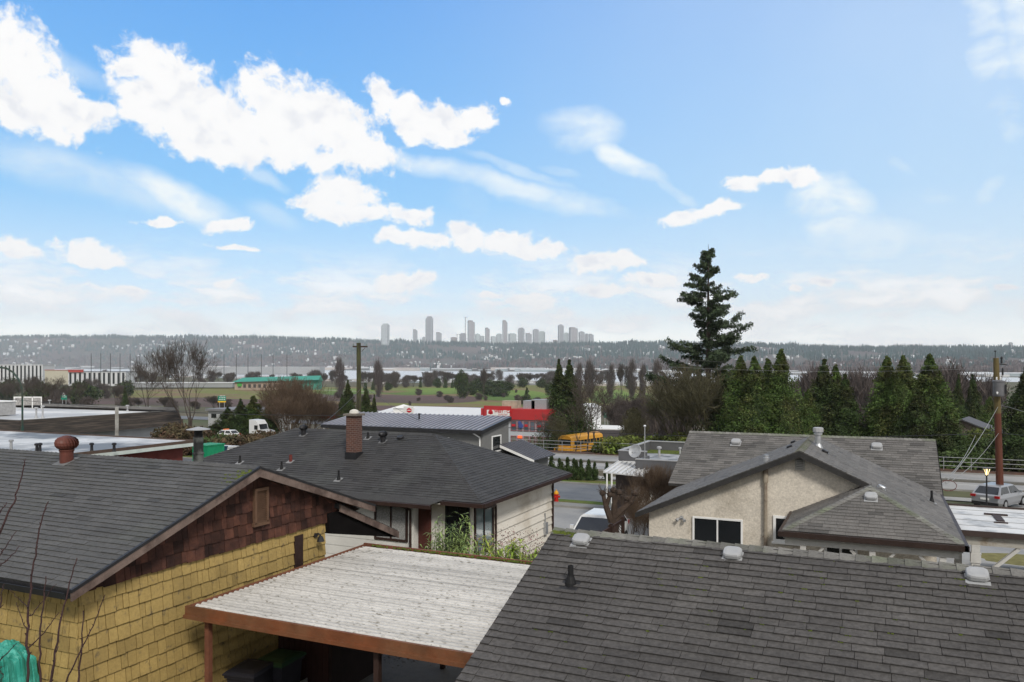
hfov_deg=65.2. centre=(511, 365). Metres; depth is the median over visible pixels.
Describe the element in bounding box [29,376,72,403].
bare tree
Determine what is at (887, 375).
cedar tree
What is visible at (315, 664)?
door
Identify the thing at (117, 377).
white hall
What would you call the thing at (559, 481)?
kerb
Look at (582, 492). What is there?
road
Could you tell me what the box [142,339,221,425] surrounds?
bare tree
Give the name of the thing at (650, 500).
thicket
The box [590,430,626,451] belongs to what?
house
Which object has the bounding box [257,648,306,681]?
wheelie bin
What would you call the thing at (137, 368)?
bare tree
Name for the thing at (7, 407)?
rooftop unit
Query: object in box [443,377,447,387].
valley conifer
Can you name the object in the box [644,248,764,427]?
fir tree
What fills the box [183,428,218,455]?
roadside bush
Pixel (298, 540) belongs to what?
door
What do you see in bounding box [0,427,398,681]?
yellow house
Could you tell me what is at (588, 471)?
cedar
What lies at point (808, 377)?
tree
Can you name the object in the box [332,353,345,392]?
tree
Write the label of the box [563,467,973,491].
kerb
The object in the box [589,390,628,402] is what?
fairway
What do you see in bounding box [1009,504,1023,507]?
side street
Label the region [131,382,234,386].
storage hall
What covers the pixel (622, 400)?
bare tree
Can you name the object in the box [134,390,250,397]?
fairway
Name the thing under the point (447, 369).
shed
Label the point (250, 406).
cedar tree
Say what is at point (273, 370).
netting hall
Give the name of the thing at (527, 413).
shop building
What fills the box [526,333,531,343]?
tower block
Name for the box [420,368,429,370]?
shed
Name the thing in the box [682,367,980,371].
overhead cable
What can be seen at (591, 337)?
tower block
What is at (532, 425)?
window
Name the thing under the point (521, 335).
tower block
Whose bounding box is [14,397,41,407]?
rooftop screen
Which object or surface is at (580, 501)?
grass verge
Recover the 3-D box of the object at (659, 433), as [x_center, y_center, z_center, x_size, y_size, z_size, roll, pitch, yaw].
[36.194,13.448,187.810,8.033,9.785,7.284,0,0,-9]
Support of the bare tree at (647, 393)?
on the ground
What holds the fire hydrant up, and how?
on the grass verge at (580, 501)
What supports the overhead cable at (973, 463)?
attached to the transformer pole at (999, 387)
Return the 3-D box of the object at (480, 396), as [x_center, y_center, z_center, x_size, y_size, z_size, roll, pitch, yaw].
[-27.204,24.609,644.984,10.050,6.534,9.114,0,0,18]
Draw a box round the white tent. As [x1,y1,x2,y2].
[393,404,414,411]
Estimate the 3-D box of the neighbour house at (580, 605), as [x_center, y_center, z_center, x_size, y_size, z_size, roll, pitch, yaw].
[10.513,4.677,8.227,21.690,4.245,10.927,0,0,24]
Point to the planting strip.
(941, 469)
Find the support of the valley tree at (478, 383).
on the fairway at (532, 394)
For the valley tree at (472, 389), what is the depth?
744.33 m
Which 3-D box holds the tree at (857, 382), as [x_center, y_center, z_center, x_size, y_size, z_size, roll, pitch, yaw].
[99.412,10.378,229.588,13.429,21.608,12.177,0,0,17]
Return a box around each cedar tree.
[120,385,129,405]
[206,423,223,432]
[208,406,232,428]
[223,398,248,434]
[228,395,279,434]
[263,403,283,433]
[334,394,346,418]
[343,379,356,412]
[361,386,374,412]
[370,394,377,412]
[528,370,597,451]
[546,358,563,446]
[552,359,602,429]
[692,367,730,431]
[705,355,753,432]
[721,356,791,433]
[761,358,796,426]
[765,348,813,434]
[795,388,827,434]
[809,359,839,435]
[820,374,870,436]
[828,364,841,409]
[847,355,897,437]
[869,355,933,437]
[891,389,937,439]
[912,353,969,444]
[928,411,994,470]
[939,379,986,462]
[951,374,969,419]
[964,374,983,419]
[977,367,1023,471]
[977,396,1008,432]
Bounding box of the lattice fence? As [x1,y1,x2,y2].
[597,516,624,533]
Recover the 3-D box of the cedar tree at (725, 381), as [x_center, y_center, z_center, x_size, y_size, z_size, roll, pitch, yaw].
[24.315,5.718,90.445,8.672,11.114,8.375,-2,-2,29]
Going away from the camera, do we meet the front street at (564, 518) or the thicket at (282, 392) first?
the front street at (564, 518)
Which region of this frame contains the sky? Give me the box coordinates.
[0,0,1023,347]
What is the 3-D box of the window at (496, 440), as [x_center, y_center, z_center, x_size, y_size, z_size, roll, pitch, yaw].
[-0.916,4.624,47.436,0.050,0.978,1.248,0,0,24]
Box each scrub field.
[132,397,260,405]
[308,394,481,402]
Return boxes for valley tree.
[0,377,19,394]
[0,391,12,399]
[25,381,57,403]
[67,379,96,404]
[69,382,104,401]
[111,380,134,395]
[384,382,392,390]
[432,377,441,387]
[452,371,459,389]
[456,369,469,398]
[468,383,476,394]
[473,378,490,391]
[478,386,493,394]
[479,380,504,390]
[488,388,508,395]
[501,381,514,390]
[516,377,528,386]
[535,378,547,387]
[544,381,554,394]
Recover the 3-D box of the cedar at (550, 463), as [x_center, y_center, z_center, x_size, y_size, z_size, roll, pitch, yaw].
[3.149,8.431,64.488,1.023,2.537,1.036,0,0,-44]
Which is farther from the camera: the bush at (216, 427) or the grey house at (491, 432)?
the bush at (216, 427)
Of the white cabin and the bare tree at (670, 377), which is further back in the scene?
the bare tree at (670, 377)
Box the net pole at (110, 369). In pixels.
[110,353,110,386]
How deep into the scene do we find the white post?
61.94 m
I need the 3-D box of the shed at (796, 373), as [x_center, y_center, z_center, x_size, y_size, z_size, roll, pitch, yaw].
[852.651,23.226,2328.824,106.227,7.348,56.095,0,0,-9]
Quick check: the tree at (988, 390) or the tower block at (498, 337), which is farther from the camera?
the tower block at (498, 337)
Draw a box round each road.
[183,458,615,501]
[548,454,1023,489]
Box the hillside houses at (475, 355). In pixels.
[7,339,1015,367]
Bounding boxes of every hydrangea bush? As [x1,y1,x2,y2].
[466,528,505,555]
[479,524,527,558]
[503,526,543,560]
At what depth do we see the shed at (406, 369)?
4176.76 m
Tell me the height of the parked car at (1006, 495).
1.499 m
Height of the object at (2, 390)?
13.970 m
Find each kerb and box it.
[183,457,615,485]
[554,453,1023,476]
[554,504,610,509]
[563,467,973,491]
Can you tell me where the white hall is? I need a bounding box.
[68,371,136,385]
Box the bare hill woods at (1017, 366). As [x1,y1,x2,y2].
[0,353,1023,372]
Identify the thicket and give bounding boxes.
[250,374,311,432]
[259,376,338,429]
[260,395,316,430]
[285,389,339,428]
[304,399,342,428]
[619,484,652,531]
[621,463,665,527]
[622,494,640,533]
[629,502,649,534]
[633,464,672,501]
[641,494,659,535]
[656,482,677,497]
[657,466,674,495]
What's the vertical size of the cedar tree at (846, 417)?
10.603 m
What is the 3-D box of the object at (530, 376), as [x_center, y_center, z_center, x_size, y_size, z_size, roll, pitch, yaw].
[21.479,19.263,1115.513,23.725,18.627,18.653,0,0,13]
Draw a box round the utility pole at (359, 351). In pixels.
[353,341,367,411]
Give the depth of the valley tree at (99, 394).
548.45 m
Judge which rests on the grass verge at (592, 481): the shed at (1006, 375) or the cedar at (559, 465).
the cedar at (559, 465)
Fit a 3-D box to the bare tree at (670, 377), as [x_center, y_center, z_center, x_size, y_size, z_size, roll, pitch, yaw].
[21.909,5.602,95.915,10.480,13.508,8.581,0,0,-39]
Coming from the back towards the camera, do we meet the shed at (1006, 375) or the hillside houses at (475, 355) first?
the hillside houses at (475, 355)
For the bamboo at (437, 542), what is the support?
on the ground
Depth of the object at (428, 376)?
1028.49 m
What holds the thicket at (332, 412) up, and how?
on the ground
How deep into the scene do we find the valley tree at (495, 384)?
787.22 m
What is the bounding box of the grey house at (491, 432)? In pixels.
[321,412,554,465]
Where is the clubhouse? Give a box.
[233,376,322,389]
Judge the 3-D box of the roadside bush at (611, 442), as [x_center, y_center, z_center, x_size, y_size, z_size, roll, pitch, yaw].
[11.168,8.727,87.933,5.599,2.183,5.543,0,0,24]
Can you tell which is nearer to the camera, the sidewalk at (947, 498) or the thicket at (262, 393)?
the sidewalk at (947, 498)
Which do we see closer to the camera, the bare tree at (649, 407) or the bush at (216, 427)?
the bare tree at (649, 407)
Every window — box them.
[374,505,407,541]
[445,506,469,546]
[474,507,493,552]
[492,434,500,450]
[511,420,516,430]
[511,435,516,441]
[523,421,528,430]
[530,421,534,431]
[530,436,534,442]
[536,421,542,431]
[536,436,542,446]
[692,516,742,543]
[772,515,799,545]
[824,547,857,553]
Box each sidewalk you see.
[554,501,603,507]
[598,476,970,500]
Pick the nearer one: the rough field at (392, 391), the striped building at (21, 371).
the rough field at (392, 391)
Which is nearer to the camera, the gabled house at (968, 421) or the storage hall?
the gabled house at (968, 421)
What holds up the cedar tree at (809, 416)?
on the ground
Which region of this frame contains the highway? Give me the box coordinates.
[181,416,652,435]
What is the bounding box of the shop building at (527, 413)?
[481,399,555,449]
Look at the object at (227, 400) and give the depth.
432.33 m
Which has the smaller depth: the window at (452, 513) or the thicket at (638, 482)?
the window at (452, 513)
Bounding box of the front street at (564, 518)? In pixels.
[554,507,1023,569]
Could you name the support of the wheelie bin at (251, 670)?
on the driveway
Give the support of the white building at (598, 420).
on the ground
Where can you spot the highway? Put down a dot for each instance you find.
(196, 417)
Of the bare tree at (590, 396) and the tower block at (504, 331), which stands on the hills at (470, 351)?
the tower block at (504, 331)
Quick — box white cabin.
[224,445,236,449]
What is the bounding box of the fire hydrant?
[554,490,559,501]
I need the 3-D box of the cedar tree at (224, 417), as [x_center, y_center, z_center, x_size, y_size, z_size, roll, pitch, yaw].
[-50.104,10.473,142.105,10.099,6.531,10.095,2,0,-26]
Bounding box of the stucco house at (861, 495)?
[635,427,969,561]
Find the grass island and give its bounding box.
[981,553,1023,565]
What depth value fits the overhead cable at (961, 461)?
40.96 m
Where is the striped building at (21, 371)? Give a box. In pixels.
[0,364,54,382]
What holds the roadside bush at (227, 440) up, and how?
on the ground
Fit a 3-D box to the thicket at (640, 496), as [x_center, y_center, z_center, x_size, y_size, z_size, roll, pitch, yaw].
[5.541,6.482,35.973,1.644,2.452,1.431,0,0,4]
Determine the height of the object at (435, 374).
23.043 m
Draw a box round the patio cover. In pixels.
[183,543,532,681]
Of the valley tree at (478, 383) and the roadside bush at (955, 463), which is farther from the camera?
the valley tree at (478, 383)
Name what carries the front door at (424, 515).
in the bungalow
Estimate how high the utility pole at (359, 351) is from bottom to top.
10.008 m
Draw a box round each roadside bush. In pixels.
[150,422,191,437]
[160,425,212,455]
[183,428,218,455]
[188,432,236,452]
[205,433,250,444]
[231,434,266,445]
[247,429,279,437]
[591,435,631,453]
[614,434,648,445]
[643,433,668,440]
[663,431,686,441]
[938,448,978,469]
[959,443,994,470]
[962,426,1005,441]
[968,437,990,449]
[977,436,1006,470]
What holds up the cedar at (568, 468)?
on the grass verge at (592, 481)
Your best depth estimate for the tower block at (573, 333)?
6492.52 m
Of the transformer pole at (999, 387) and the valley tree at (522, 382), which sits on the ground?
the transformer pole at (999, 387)
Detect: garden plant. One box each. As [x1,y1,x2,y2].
[461,540,486,555]
[473,534,502,556]
[487,544,519,559]
[499,538,529,560]
[522,547,539,560]
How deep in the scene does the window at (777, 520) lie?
23.65 m
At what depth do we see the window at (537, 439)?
125.55 m
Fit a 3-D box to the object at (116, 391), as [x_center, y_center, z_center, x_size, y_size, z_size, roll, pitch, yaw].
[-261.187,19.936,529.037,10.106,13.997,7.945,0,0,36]
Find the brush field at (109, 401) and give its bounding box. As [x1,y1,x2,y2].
[48,398,483,410]
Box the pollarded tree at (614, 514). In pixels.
[597,484,639,532]
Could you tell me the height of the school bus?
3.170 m
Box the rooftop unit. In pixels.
[0,400,16,415]
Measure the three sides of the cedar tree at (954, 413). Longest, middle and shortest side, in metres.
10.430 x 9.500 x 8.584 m
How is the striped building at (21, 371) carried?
on the ground
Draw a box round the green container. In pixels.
[192,442,224,460]
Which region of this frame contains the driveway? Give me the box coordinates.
[359,654,462,681]
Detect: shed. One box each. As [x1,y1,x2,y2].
[80,366,94,368]
[278,635,372,681]
[325,367,351,369]
[394,368,419,370]
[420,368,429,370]
[431,368,466,370]
[495,368,507,370]
[514,368,545,370]
[520,369,555,371]
[788,372,806,374]
[969,374,1009,376]
[986,373,1019,375]
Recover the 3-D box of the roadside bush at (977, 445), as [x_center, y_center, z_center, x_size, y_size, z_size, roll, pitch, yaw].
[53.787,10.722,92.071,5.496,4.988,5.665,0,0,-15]
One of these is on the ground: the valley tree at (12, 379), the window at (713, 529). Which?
the valley tree at (12, 379)
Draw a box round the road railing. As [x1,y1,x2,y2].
[518,439,1023,470]
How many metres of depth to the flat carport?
21.93 m
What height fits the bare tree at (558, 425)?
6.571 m
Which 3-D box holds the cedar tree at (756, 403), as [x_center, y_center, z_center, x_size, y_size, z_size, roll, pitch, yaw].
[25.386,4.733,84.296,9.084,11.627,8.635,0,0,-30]
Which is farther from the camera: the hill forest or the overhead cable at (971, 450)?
the hill forest
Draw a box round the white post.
[115,407,118,435]
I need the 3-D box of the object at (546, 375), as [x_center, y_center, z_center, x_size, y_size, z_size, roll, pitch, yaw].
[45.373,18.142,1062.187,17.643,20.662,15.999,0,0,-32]
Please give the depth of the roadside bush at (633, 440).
91.11 m
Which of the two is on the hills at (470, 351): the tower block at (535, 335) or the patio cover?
the tower block at (535, 335)
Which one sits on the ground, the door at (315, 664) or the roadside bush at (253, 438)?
the roadside bush at (253, 438)
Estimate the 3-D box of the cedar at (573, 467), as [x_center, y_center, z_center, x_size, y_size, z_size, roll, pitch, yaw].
[4.990,8.569,64.531,0.916,2.242,0.904,0,0,-20]
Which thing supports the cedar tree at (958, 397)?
on the ground
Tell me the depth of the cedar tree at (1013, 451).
77.49 m
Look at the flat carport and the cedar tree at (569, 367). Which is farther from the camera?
the cedar tree at (569, 367)
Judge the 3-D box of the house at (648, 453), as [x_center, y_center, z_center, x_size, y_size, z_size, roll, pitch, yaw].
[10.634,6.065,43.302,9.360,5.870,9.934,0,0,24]
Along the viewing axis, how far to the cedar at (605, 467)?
64.40 m
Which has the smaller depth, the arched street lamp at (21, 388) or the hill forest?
the arched street lamp at (21, 388)
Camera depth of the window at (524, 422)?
126.41 m
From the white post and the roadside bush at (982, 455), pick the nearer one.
the white post
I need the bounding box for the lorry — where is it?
[249,419,274,433]
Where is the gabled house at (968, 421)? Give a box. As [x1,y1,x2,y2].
[957,416,1002,438]
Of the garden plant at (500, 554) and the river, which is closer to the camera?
the garden plant at (500, 554)
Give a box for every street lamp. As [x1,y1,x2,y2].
[0,367,23,430]
[982,467,990,505]
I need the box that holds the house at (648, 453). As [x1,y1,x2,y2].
[603,425,684,517]
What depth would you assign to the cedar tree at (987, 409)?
129.53 m
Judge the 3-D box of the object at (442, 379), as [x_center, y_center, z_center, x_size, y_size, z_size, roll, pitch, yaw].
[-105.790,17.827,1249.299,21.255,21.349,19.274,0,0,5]
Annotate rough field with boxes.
[115,385,712,410]
[374,390,408,392]
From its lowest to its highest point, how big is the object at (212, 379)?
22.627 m
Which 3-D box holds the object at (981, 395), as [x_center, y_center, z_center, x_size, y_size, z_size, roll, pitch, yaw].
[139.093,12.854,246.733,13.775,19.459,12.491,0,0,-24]
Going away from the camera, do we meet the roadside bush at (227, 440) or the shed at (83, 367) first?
the roadside bush at (227, 440)
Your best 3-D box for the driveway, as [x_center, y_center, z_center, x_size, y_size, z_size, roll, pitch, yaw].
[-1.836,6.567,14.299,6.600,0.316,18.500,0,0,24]
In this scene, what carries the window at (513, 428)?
in the shop building at (527, 413)
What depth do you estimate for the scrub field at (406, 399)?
645.82 m
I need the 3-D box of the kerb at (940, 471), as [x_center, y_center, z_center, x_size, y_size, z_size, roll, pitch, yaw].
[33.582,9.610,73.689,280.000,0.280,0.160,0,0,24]
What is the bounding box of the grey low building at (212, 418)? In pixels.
[205,407,290,432]
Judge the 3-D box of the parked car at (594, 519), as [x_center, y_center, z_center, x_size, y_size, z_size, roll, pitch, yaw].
[3.331,6.361,30.609,1.878,1.391,3.880,0,0,24]
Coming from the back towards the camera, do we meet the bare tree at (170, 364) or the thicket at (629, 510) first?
the bare tree at (170, 364)
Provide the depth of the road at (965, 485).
69.14 m
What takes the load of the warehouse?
on the ground
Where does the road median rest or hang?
on the road at (965, 485)
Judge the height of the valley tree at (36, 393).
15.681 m
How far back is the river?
2426.91 m
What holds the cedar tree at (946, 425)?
on the ground
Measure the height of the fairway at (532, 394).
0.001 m
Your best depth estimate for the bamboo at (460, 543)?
22.32 m
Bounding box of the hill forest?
[0,333,1023,371]
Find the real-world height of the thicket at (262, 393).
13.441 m
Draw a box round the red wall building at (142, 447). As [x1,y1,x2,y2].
[0,430,192,460]
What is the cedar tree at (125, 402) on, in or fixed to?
on the ground
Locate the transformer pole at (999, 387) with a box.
[992,350,1006,484]
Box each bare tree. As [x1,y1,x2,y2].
[0,374,39,399]
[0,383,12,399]
[15,374,63,398]
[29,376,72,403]
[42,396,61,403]
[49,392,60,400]
[58,381,88,402]
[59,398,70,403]
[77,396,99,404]
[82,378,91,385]
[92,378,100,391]
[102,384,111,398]
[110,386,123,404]
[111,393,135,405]
[123,356,173,406]
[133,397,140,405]
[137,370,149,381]
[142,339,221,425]
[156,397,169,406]
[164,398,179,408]
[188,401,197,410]
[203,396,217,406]
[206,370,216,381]
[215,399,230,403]
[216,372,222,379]
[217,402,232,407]
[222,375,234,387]
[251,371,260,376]
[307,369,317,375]
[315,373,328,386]
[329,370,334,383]
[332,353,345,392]
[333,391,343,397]
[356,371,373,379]
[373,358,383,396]
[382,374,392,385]
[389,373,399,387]
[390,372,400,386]
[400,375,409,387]
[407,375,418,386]
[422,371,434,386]
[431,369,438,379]
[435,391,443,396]
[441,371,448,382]
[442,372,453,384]
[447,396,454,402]
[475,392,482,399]
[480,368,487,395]
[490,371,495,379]
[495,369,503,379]
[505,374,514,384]
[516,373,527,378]
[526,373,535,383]
[534,412,558,449]
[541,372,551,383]
[541,414,569,449]
[551,401,601,450]
[568,381,611,451]
[570,369,621,441]
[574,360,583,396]
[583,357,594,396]
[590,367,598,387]
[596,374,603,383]
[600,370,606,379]
[601,388,650,424]
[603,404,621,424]
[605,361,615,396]
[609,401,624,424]
[612,389,679,435]
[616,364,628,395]
[620,410,649,438]
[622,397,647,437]
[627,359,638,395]
[632,381,666,432]
[636,360,732,439]
[636,380,702,433]
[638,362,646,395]
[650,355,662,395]
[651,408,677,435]
[653,356,722,430]
[660,370,731,430]
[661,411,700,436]
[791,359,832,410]
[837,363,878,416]
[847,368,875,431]
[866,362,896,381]
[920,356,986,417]
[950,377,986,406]
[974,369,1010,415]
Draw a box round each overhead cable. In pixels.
[3,398,342,415]
[509,427,988,436]
[671,358,992,365]
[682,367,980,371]
[945,407,997,482]
[945,435,975,477]
[946,433,998,483]
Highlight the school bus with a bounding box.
[554,431,602,451]
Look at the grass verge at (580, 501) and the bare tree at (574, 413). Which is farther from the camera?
the bare tree at (574, 413)
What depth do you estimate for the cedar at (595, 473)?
64.38 m
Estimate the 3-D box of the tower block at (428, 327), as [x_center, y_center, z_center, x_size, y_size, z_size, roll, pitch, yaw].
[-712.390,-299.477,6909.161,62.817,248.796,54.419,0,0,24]
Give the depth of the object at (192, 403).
396.49 m
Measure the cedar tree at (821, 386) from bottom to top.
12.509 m
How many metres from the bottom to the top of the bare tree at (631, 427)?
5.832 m
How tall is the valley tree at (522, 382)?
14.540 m
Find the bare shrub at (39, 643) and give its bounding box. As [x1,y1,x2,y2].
[0,459,104,681]
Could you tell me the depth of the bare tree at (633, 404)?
128.90 m
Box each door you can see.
[279,636,328,681]
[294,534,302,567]
[418,509,430,549]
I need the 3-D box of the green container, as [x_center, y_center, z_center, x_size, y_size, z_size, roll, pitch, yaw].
[-20.863,6.731,55.000,1.380,2.682,1.680,0,0,24]
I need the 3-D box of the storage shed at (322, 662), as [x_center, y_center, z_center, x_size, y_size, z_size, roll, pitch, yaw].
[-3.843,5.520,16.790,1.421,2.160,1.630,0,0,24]
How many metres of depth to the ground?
516.21 m
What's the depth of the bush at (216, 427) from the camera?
137.49 m
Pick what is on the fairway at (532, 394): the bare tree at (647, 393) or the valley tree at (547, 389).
the valley tree at (547, 389)
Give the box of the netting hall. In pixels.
[131,367,324,373]
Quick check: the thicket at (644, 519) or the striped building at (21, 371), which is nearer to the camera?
the thicket at (644, 519)
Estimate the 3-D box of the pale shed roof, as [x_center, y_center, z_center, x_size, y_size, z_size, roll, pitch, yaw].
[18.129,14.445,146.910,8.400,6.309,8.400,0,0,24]
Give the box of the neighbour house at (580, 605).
[455,527,1023,681]
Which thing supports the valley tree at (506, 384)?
on the fairway at (532, 394)
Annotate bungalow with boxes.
[204,409,571,557]
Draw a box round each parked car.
[219,429,240,434]
[570,508,629,533]
[970,482,1023,506]
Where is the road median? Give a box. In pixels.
[548,458,1023,484]
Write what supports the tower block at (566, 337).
on the hills at (470, 351)
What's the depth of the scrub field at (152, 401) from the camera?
609.68 m
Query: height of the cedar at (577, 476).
2.070 m
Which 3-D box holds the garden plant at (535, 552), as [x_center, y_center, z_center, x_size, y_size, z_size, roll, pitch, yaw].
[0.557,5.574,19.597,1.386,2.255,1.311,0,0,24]
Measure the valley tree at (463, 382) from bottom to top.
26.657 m
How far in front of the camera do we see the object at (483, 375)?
699.05 m
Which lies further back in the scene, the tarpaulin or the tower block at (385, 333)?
the tower block at (385, 333)
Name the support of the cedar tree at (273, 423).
on the ground
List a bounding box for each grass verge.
[183,455,615,484]
[558,499,602,504]
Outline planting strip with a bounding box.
[228,435,1023,474]
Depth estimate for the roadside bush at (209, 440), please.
81.98 m
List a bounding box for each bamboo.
[420,514,466,552]
[440,513,477,554]
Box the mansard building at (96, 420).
[0,400,180,437]
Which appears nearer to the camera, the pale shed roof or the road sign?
the pale shed roof
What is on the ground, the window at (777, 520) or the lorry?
the lorry
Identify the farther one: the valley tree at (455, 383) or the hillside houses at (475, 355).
the hillside houses at (475, 355)
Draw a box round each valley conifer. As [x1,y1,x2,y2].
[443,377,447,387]
[522,387,530,404]
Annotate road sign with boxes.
[218,396,225,407]
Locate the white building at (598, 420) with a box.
[586,403,600,424]
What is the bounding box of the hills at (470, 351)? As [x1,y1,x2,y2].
[0,337,1023,372]
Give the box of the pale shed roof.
[593,425,622,429]
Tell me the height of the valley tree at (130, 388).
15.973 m
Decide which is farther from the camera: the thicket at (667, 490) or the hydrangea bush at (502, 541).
the thicket at (667, 490)
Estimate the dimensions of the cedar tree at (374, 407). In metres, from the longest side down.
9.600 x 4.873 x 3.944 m
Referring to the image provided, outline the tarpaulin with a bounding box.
[0,639,38,681]
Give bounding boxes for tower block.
[381,323,389,344]
[413,329,417,342]
[425,316,432,343]
[436,332,441,341]
[459,333,465,342]
[468,320,474,342]
[475,334,479,341]
[485,328,489,342]
[491,336,495,344]
[496,333,501,342]
[502,320,507,343]
[508,333,515,342]
[518,328,524,342]
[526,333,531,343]
[533,329,538,342]
[539,331,544,343]
[558,324,563,342]
[564,333,568,341]
[569,327,577,342]
[579,331,584,341]
[585,333,588,343]
[589,334,593,341]
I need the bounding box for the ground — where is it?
[0,370,1019,559]
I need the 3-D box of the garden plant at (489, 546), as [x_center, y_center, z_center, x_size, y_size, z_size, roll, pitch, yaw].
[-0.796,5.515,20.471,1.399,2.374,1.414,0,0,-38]
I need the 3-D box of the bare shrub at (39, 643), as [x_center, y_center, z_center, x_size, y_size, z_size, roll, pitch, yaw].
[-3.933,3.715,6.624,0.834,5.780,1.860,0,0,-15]
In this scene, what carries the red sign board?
on the white hall
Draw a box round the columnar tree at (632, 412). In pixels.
[618,407,649,440]
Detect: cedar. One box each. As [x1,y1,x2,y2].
[548,456,555,467]
[555,458,561,469]
[563,457,571,479]
[570,458,577,479]
[574,460,579,479]
[577,459,585,479]
[584,459,592,480]
[590,461,599,480]
[601,462,610,480]
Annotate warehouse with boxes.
[378,406,480,415]
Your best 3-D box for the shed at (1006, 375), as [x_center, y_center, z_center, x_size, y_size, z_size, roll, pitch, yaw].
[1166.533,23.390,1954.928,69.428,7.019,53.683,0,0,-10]
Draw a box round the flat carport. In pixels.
[947,503,1023,566]
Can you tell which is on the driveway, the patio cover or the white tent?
the patio cover
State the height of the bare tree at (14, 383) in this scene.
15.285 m
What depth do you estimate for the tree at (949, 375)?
243.42 m
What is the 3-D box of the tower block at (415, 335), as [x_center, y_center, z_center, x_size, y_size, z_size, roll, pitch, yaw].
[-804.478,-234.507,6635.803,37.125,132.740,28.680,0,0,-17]
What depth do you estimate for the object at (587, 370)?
698.99 m
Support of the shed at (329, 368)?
on the hills at (470, 351)
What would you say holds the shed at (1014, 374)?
on the ground
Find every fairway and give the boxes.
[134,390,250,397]
[314,387,477,394]
[472,390,549,400]
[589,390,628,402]
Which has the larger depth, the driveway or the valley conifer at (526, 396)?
the valley conifer at (526, 396)
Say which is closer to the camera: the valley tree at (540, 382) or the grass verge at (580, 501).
the grass verge at (580, 501)
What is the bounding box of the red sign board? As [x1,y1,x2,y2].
[68,370,83,371]
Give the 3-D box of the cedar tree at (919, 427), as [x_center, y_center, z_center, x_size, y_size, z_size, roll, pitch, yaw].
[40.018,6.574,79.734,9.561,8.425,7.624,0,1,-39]
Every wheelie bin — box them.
[222,658,272,681]
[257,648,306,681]
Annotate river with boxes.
[55,369,1019,381]
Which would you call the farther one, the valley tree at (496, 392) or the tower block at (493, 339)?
the tower block at (493, 339)
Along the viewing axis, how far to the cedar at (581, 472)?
64.34 m
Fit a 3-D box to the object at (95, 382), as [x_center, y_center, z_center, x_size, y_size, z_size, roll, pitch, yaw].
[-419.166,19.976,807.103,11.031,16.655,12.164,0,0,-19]
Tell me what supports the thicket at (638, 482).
on the ground

